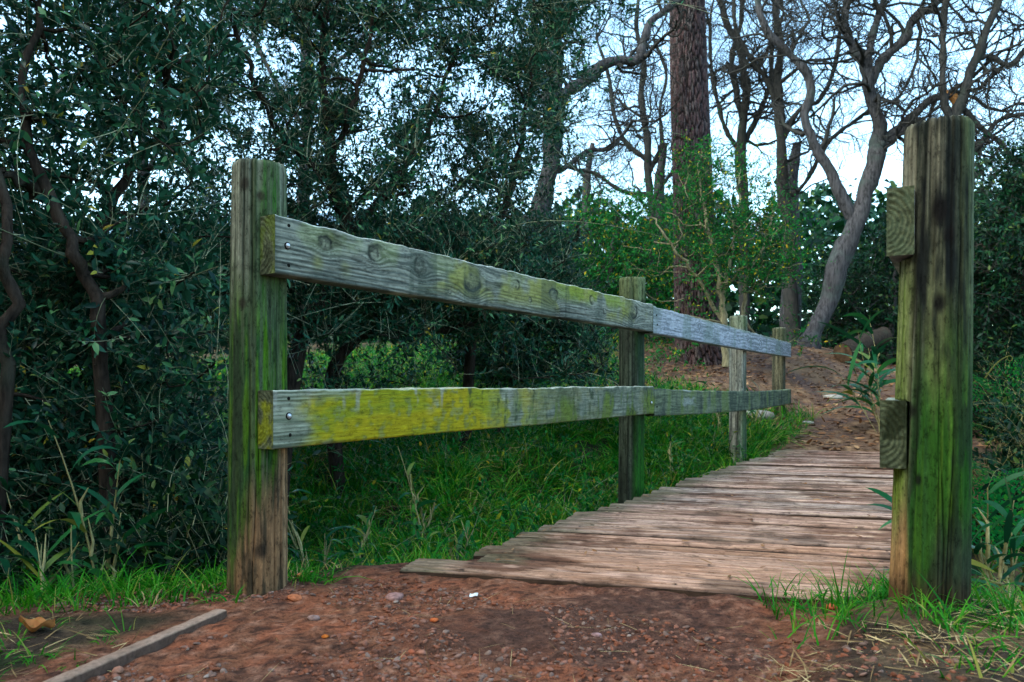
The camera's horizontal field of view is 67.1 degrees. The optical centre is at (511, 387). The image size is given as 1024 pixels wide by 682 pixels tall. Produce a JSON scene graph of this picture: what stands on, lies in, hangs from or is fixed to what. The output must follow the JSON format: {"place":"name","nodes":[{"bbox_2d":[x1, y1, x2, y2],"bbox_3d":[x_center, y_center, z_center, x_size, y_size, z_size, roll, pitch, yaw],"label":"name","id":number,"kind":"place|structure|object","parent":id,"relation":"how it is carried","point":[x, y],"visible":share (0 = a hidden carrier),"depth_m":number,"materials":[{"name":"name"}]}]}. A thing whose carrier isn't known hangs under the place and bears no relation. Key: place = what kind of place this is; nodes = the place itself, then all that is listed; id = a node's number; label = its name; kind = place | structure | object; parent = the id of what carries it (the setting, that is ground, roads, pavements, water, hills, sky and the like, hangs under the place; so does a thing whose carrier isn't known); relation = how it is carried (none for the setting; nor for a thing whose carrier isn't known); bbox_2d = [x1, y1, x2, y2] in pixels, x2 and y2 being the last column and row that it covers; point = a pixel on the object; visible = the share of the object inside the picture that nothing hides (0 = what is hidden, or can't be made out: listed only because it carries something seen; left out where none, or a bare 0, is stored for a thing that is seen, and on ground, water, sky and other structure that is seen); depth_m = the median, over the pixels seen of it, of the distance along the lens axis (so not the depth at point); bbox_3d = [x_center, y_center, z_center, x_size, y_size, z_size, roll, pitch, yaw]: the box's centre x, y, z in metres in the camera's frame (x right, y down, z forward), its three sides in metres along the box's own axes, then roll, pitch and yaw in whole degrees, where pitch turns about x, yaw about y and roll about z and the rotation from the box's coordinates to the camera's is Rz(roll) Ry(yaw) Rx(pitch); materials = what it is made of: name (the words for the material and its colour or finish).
{"place":"outdoors","nodes":[
{"label":"outdoors","id":0,"kind":"place"},
{"bbox_2d":[0,332,1010,681],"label":"path","id":1,"kind":"structure","parent":0,"point":[252,628],"depth_m":1.71,"materials":[{"name":"brown soil"}]},
{"bbox_2d":[111,666,123,673],"bbox_3d":[-0.734,0.527,1.435,0.020,0.014,0.028,0,0,0],"label":"stone","id":2,"kind":"object","parent":1,"relation":"on","point":[118,669],"visible":1,"depth_m":1.43,"materials":[{"name":"beige stone"}]},
{"bbox_2d":[43,609,226,681],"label":"edging board","id":3,"kind":"object","parent":1,"relation":"on","point":[127,654],"visible":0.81,"depth_m":1.52,"materials":[{"name":"brown wood"}]},
{"bbox_2d":[180,552,337,606],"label":"grass","id":4,"kind":"structure","parent":1,"relation":"on","point":[308,577],"depth_m":2.02,"materials":[{"name":"green plant"}]},
{"bbox_2d":[287,594,301,601],"bbox_3d":[-0.540,0.524,1.920,0.037,0.018,0.030,0,0,0],"label":"stone","id":5,"kind":"object","parent":1,"relation":"on","point":[294,597],"visible":1,"depth_m":1.91,"materials":[{"name":"orange stone"}]},
{"bbox_2d":[307,615,319,620],"bbox_3d":[-0.454,0.527,1.764,0.031,0.015,0.022,0,0,0],"label":"stone","id":6,"kind":"object","parent":1,"relation":"on","point":[314,617],"visible":1,"depth_m":1.76,"materials":[{"name":"white stone"}]},
{"bbox_2d":[385,592,403,600],"bbox_3d":[-0.292,0.522,1.911,0.045,0.024,0.039,0,0,0],"label":"stone","id":7,"kind":"object","parent":1,"relation":"on","point":[392,596],"visible":0.91,"depth_m":1.90,"materials":[{"name":"stone"}]},
{"bbox_2d":[408,649,414,653],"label":"stone","id":8,"kind":"object","parent":1,"relation":"on","point":[411,651],"visible":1,"depth_m":1.55,"materials":[{"name":"stone"}]},
{"bbox_2d":[416,649,425,655],"bbox_3d":[-0.181,0.532,1.546,0.020,0.013,0.025,0,0,0],"label":"stone","id":9,"kind":"object","parent":1,"relation":"on","point":[421,652],"visible":0.99,"depth_m":1.54,"materials":[{"name":"stone"}]},
{"bbox_2d":[430,618,438,622],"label":"stone","id":10,"kind":"object","parent":1,"relation":"on","point":[433,620],"visible":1,"depth_m":1.74,"materials":[{"name":"orange stone"}]},
{"bbox_2d":[591,632,601,636],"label":"stone","id":11,"kind":"object","parent":1,"relation":"on","point":[596,634],"visible":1,"depth_m":1.65,"materials":[{"name":"stone"}]},
{"bbox_2d":[746,410,774,419],"bbox_3d":[2.415,0.275,7.594,0.323,0.102,0.182,0,0,21],"label":"stone","id":12,"kind":"object","parent":1,"relation":"on","point":[768,413],"visible":0.43,"depth_m":7.53,"materials":[{"name":"grey stone"}]},
{"bbox_2d":[572,336,1007,450],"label":"leaf litter","id":13,"kind":"object","parent":1,"relation":"on","point":[837,423],"visible":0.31,"depth_m":9.09,"materials":[{"name":"plant"}]},
{"bbox_2d":[779,143,802,327],"bbox_3d":[6.279,-3.009,17.500,0.586,5.064,0.540,0,0,0],"label":"tree","id":14,"kind":"object","parent":1,"relation":"on","point":[797,215],"visible":0.25,"depth_m":17.38,"materials":[{"name":"brown wood"}]},
{"bbox_2d":[823,394,842,399],"bbox_3d":[3.823,0.122,9.196,0.226,0.072,0.127,0,0,21],"label":"stone","id":15,"kind":"object","parent":1,"relation":"on","point":[832,395],"visible":0.61,"depth_m":9.16,"materials":[{"name":"white stone"}]},
{"bbox_2d":[705,0,963,345],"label":"oak tree","id":16,"kind":"object","parent":1,"relation":"on","point":[790,295],"visible":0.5,"depth_m":14.91,"materials":[{"name":"grey plant"}]},
{"bbox_2d":[648,0,1023,348],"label":"oak tree","id":17,"kind":"object","parent":1,"relation":"on","point":[882,139],"visible":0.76,"depth_m":12.90,"materials":[{"name":"grey plant"}]},
{"bbox_2d":[785,309,896,431],"bbox_3d":[3.156,-0.125,6.955,1.231,1.113,0.947,0,0,-28],"label":"cane plant","id":18,"kind":"object","parent":1,"relation":"on","point":[870,362],"visible":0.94,"depth_m":6.95,"materials":[{"name":"green plant"}]},
{"bbox_2d":[833,327,891,362],"bbox_3d":[5.747,-0.701,12.587,1.395,0.630,0.330,0,0,-37],"label":"fallen log","id":19,"kind":"object","parent":1,"relation":"on","point":[880,334],"visible":0.76,"depth_m":12.36,"materials":[{"name":"brown wood"}]},
{"bbox_2d":[773,193,1000,364],"bbox_3d":[7.609,-1.865,15.059,5.344,4.630,3.517,0,0,0],"label":"evergreen bush","id":20,"kind":"object","parent":1,"relation":"on","point":[878,274],"visible":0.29,"depth_m":14.45,"materials":[{"name":"green plant"}]},
{"bbox_2d":[0,213,1023,681],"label":"ground","id":21,"kind":"structure","parent":0,"point":[102,623],"depth_m":1.57,"materials":[{"name":"green plant"}]},
{"bbox_2d":[19,615,54,631],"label":"dry leaf","id":22,"kind":"object","parent":21,"relation":"on","point":[33,625],"visible":0.99,"depth_m":1.66,"materials":[{"name":"brown plant"}]},
{"bbox_2d":[0,554,77,603],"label":"cane plant","id":23,"kind":"object","parent":21,"relation":"on","point":[5,563],"visible":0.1,"depth_m":2.32,"materials":[{"name":"green plant"}]},
{"bbox_2d":[0,508,105,594],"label":"cane plant","id":24,"kind":"object","parent":21,"relation":"on","point":[43,565],"visible":0.56,"depth_m":2.24,"materials":[{"name":"green plant"}]},
{"bbox_2d":[0,476,107,598],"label":"cane plant","id":25,"kind":"object","parent":21,"relation":"on","point":[35,514],"visible":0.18,"depth_m":2.57,"materials":[{"name":"green plant"}]},
{"bbox_2d":[4,420,184,588],"bbox_3d":[-1.204,0.457,2.215,0.406,0.740,0.534,0,0,0],"label":"cane plant","id":26,"kind":"object","parent":21,"relation":"on","point":[74,518],"visible":0.59,"depth_m":2.27,"materials":[{"name":"green plant"}]},
{"bbox_2d":[0,591,217,681],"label":"sparse grass","id":27,"kind":"structure","parent":21,"relation":"on","point":[25,647],"depth_m":1.60,"materials":[{"name":"green plant"}]},
{"bbox_2d":[0,591,242,676],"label":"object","id":28,"kind":"object","parent":21,"relation":"on","point":[76,632],"visible":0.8,"depth_m":1.62,"materials":[{"name":"plant"}]},
{"bbox_2d":[78,476,184,581],"bbox_3d":[-1.469,0.676,2.859,0.454,0.810,0.373,0,0,-42],"label":"cane plant","id":29,"kind":"object","parent":21,"relation":"on","point":[133,500],"depth_m":2.92,"materials":[{"name":"green plant"}]},
{"bbox_2d":[1,0,266,326],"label":"oak tree","id":30,"kind":"object","parent":21,"relation":"on","point":[144,172],"visible":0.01,"depth_m":13.95,"materials":[{"name":"green plant"}]},
{"bbox_2d":[8,545,289,605],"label":"tall grass","id":31,"kind":"structure","parent":21,"relation":"on","point":[150,585],"depth_m":2.03,"materials":[{"name":"green plant"}]},
{"bbox_2d":[100,453,202,582],"bbox_3d":[-1.289,0.610,2.685,0.442,0.751,0.538,0,0,0],"label":"cane plant","id":32,"kind":"object","parent":21,"relation":"on","point":[177,542],"visible":0.06,"depth_m":2.75,"materials":[{"name":"green plant"}]},
{"bbox_2d":[0,0,308,592],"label":"olive shrub","id":33,"kind":"object","parent":21,"relation":"on","point":[77,291],"visible":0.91,"depth_m":2.91,"materials":[{"name":"green plant"}]},
{"bbox_2d":[0,553,340,614],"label":"bank grass","id":34,"kind":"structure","parent":21,"relation":"on","point":[31,599],"depth_m":1.92,"materials":[{"name":"green plant"}]},
{"bbox_2d":[0,404,346,602],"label":"undergrowth","id":35,"kind":"object","parent":21,"relation":"on","point":[152,530],"visible":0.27,"depth_m":2.44,"materials":[{"name":"green plant"}]},
{"bbox_2d":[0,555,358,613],"bbox_3d":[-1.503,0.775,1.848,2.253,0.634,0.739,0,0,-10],"label":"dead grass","id":36,"kind":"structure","parent":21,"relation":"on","point":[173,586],"depth_m":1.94,"materials":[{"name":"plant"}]},
{"bbox_2d":[177,492,226,581],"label":"cane plant","id":37,"kind":"object","parent":21,"relation":"on","point":[194,553],"visible":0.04,"depth_m":2.81,"materials":[{"name":"green plant"}]},
{"bbox_2d":[202,0,447,204],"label":"oak tree","id":38,"kind":"object","parent":21,"relation":"on","point":[269,69],"visible":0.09,"depth_m":12.97,"materials":[{"name":"green plant"}]},
{"bbox_2d":[287,489,372,569],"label":"cane plant","id":39,"kind":"object","parent":21,"relation":"on","point":[301,547],"visible":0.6,"depth_m":3.25,"materials":[{"name":"green plant"}]},
{"bbox_2d":[327,505,377,564],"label":"cane plant","id":40,"kind":"object","parent":21,"relation":"on","point":[368,532],"visible":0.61,"depth_m":3.62,"materials":[{"name":"green plant"}]},
{"bbox_2d":[288,536,473,582],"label":"verge grass","id":41,"kind":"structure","parent":21,"relation":"on","point":[427,556],"depth_m":2.37,"materials":[{"name":"green plant"}]},
{"bbox_2d":[69,325,705,386],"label":"bank weeds","id":42,"kind":"object","parent":21,"relation":"on","point":[370,350],"visible":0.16,"depth_m":9.31,"materials":[{"name":"green plant"}]},
{"bbox_2d":[47,336,748,433],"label":"bank grass","id":43,"kind":"structure","parent":21,"relation":"on","point":[416,359],"depth_m":9.79,"materials":[{"name":"green plant"}]},
{"bbox_2d":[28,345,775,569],"bbox_3d":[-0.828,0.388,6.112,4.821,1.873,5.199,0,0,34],"label":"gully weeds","id":44,"kind":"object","parent":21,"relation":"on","point":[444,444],"visible":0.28,"depth_m":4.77,"materials":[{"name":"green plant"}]},
{"bbox_2d":[373,440,447,543],"bbox_3d":[-0.515,0.549,3.869,0.492,0.598,0.280,0,0,-33],"label":"cane plant","id":45,"kind":"object","parent":21,"relation":"on","point":[419,504],"visible":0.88,"depth_m":3.84,"materials":[{"name":"green plant"}]},
{"bbox_2d":[92,0,737,531],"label":"olive shrub","id":46,"kind":"object","parent":21,"relation":"on","point":[456,234],"visible":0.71,"depth_m":4.76,"materials":[{"name":"green plant"}]},
{"bbox_2d":[34,347,816,574],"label":"gully grass","id":47,"kind":"structure","parent":21,"relation":"on","point":[497,486],"depth_m":4.84,"materials":[{"name":"green plant"}]},
{"bbox_2d":[414,515,477,560],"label":"cane plant","id":48,"kind":"object","parent":21,"relation":"on","point":[467,525],"visible":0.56,"depth_m":3.38,"materials":[{"name":"green plant"}]},
{"bbox_2d":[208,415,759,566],"bbox_3d":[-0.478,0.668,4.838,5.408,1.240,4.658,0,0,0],"label":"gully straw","id":49,"kind":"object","parent":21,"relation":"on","point":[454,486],"visible":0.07,"depth_m":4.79,"materials":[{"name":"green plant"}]},
{"bbox_2d":[192,374,791,564],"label":"dead grass","id":50,"kind":"structure","parent":21,"relation":"on","point":[468,485],"depth_m":4.78,"materials":[{"name":"plant"}]},
{"bbox_2d":[227,158,790,595],"bbox_3d":[1.114,0.351,4.967,0.285,1.937,7.066,0,0,30],"label":"bridge railing","id":51,"kind":"object","parent":21,"relation":"on","point":[271,417],"visible":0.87,"depth_m":2.23,"materials":[{"name":"green wood"}]},
{"bbox_2d":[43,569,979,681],"bbox_3d":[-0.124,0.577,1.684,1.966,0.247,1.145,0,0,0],"label":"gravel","id":52,"kind":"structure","parent":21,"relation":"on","point":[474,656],"depth_m":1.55,"materials":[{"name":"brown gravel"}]},
{"bbox_2d":[410,198,621,437],"bbox_3d":[0.214,-0.558,5.803,2.070,2.075,2.229,0,0,0],"label":"olive shrub","id":53,"kind":"object","parent":21,"relation":"on","point":[565,249],"visible":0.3,"depth_m":5.65,"materials":[{"name":"green plant"}]},
{"bbox_2d":[23,156,1016,359],"bbox_3d":[0.328,-4.176,8.879,65.439,10.410,50.984,0,0,0],"label":"wood","id":54,"kind":"object","parent":21,"relation":"on","point":[828,210],"visible":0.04,"depth_m":20.83,"materials":[{"name":"green plant"}]},
{"bbox_2d":[390,0,739,260],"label":"oak tree","id":55,"kind":"object","parent":21,"relation":"on","point":[644,50],"visible":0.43,"depth_m":9.93,"materials":[{"name":"green plant"}]},
{"bbox_2d":[582,143,594,287],"bbox_3d":[1.712,-3.095,18.000,0.434,5.196,0.317,0,0,0],"label":"tree","id":56,"kind":"object","parent":21,"relation":"on","point":[587,185],"visible":0.09,"depth_m":17.93,"materials":[{"name":"brown wood"}]},
{"bbox_2d":[480,0,770,303],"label":"oak tree","id":57,"kind":"object","parent":21,"relation":"on","point":[649,163],"visible":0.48,"depth_m":15.46,"materials":[{"name":"plant"}]},
{"bbox_2d":[547,159,729,344],"bbox_3d":[1.615,-1.850,12.669,4.084,3.966,3.447,0,0,0],"label":"evergreen bush","id":58,"kind":"object","parent":21,"relation":"on","point":[597,269],"visible":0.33,"depth_m":12.14,"materials":[{"name":"green plant"}]},
{"bbox_2d":[399,448,892,603],"bbox_3d":[1.760,0.612,4.360,1.394,0.215,5.878,0,0,32],"label":"footbridge","id":59,"kind":"object","parent":21,"relation":"on","point":[725,536],"visible":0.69,"depth_m":2.65,"materials":[{"name":"brown wood"}]},
{"bbox_2d":[496,449,891,577],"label":"deck litter","id":60,"kind":"object","parent":59,"relation":"on","point":[585,552],"visible":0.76,"depth_m":2.69,"materials":[{"name":"brown plant"}]},
{"bbox_2d":[654,142,667,303],"bbox_3d":[3.204,-2.923,17.000,0.463,4.912,0.406,0,0,0],"label":"tree","id":61,"kind":"object","parent":21,"relation":"on","point":[655,179],"visible":0.13,"depth_m":16.91,"materials":[{"name":"green plant"}]},
{"bbox_2d":[653,434,683,479],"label":"cane plant","id":62,"kind":"object","parent":21,"relation":"on","point":[669,452],"visible":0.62,"depth_m":5.62,"materials":[{"name":"green plant"}]},
{"bbox_2d":[669,0,721,365],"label":"pine tree","id":63,"kind":"object","parent":21,"relation":"on","point":[695,82],"visible":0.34,"depth_m":10.77,"materials":[{"name":"brown plant"}]},
{"bbox_2d":[695,381,725,435],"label":"cane plant","id":64,"kind":"object","parent":21,"relation":"on","point":[718,415],"visible":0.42,"depth_m":6.59,"materials":[{"name":"green plant"}]},
{"bbox_2d":[592,100,850,367],"bbox_3d":[2.554,-1.899,9.682,3.235,3.837,2.538,0,0,0],"label":"young tree","id":65,"kind":"object","parent":21,"relation":"on","point":[713,258],"visible":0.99,"depth_m":9.49,"materials":[{"name":"green plant"}]},
{"bbox_2d":[631,0,856,331],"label":"oak tree","id":66,"kind":"object","parent":21,"relation":"on","point":[744,114],"visible":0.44,"depth_m":15.90,"materials":[{"name":"plant"}]},
{"bbox_2d":[703,398,821,464],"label":"end grass","id":67,"kind":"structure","parent":21,"relation":"on","point":[794,417],"depth_m":7.38,"materials":[{"name":"green plant"}]},
{"bbox_2d":[746,380,779,426],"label":"cane plant","id":68,"kind":"object","parent":21,"relation":"on","point":[757,410],"visible":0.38,"depth_m":7.25,"materials":[{"name":"green plant"}]},
{"bbox_2d":[826,603,837,609],"bbox_3d":[0.739,0.509,1.785,0.026,0.015,0.032,0,0,0],"label":"stone","id":69,"kind":"object","parent":21,"relation":"on","point":[831,608],"visible":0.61,"depth_m":1.77,"materials":[{"name":"stone"}]},
{"bbox_2d":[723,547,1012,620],"bbox_3d":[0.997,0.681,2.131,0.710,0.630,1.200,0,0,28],"label":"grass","id":70,"kind":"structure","parent":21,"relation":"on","point":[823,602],"depth_m":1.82,"materials":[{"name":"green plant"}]},
{"bbox_2d":[731,562,1023,679],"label":"grass","id":71,"kind":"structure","parent":21,"relation":"on","point":[794,627],"depth_m":1.52,"materials":[{"name":"green plant"}]},
{"bbox_2d":[740,587,1023,681],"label":"dry straw","id":72,"kind":"object","parent":21,"relation":"on","point":[918,656],"visible":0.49,"depth_m":1.39,"materials":[{"name":"plant"}]},
{"bbox_2d":[880,115,974,606],"bbox_3d":[2.067,0.381,3.650,0.174,1.879,4.856,0,0,30],"label":"bridge railing","id":73,"kind":"object","parent":21,"relation":"on","point":[926,419],"visible":0.91,"depth_m":1.57,"materials":[{"name":"green wood"}]},
{"bbox_2d":[866,471,1023,599],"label":"cane plant","id":74,"kind":"object","parent":21,"relation":"on","point":[1008,528],"visible":0.41,"depth_m":2.09,"materials":[{"name":"green plant"}]},
{"bbox_2d":[878,93,1023,438],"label":"evergreen bush","id":75,"kind":"object","parent":21,"relation":"on","point":[1000,309],"visible":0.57,"depth_m":6.69,"materials":[{"name":"green plant"}]},
{"bbox_2d":[888,0,1023,207],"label":"oak tree","id":76,"kind":"object","parent":21,"relation":"on","point":[964,94],"visible":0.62,"depth_m":12.15,"materials":[{"name":"plant"}]},
{"bbox_2d":[971,516,1021,593],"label":"cane plant","id":77,"kind":"object","parent":21,"relation":"on","point":[993,526],"visible":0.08,"depth_m":2.29,"materials":[{"name":"green plant"}]},
{"bbox_2d":[971,519,1023,596],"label":"cane plant","id":78,"kind":"object","parent":21,"relation":"on","point":[1014,544],"visible":0.45,"depth_m":2.14,"materials":[{"name":"green plant"}]},
{"bbox_2d":[971,458,1023,597],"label":"fern","id":79,"kind":"object","parent":21,"relation":"on","point":[995,518],"visible":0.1,"depth_m":2.58,"materials":[{"name":"green plant"}]},
{"bbox_2d":[971,507,1023,597],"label":"cane plant","id":80,"kind":"object","parent":21,"relation":"on","point":[1005,567],"visible":0.22,"depth_m":2.54,"materials":[{"name":"green plant"}]},
{"bbox_2d":[972,332,1023,552],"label":"undergrowth","id":81,"kind":"object","parent":21,"relation":"on","point":[1006,430],"visible":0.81,"depth_m":4.96,"materials":[{"name":"green plant"}]},
{"bbox_2d":[972,356,1023,429],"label":"fern","id":82,"kind":"object","parent":21,"relation":"on","point":[995,390],"visible":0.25,"depth_m":5.60,"materials":[{"name":"green plant"}]},
{"bbox_2d":[972,461,1023,539],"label":"fern","id":83,"kind":"object","parent":21,"relation":"on","point":[984,482],"visible":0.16,"depth_m":4.22,"materials":[{"name":"green plant"}]},
{"bbox_2d":[972,417,1023,598],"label":"bank grass","id":84,"kind":"structure","parent":21,"relation":"on","point":[998,523],"depth_m":4.20,"materials":[{"name":"green plant"}]},
{"bbox_2d":[984,355,1012,378],"bbox_3d":[1.765,-0.073,2.800,0.104,0.085,0.006,0,0,0],"label":"fern fiddlehead","id":85,"kind":"object","parent":21,"relation":"on","point":[996,363],"visible":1,"depth_m":2.80},
{"bbox_2d":[0,0,1023,325],"label":"sky","id":86,"kind":"structure","parent":0,"point":[888,172],"materials":[{"name":"white"}]}
]}

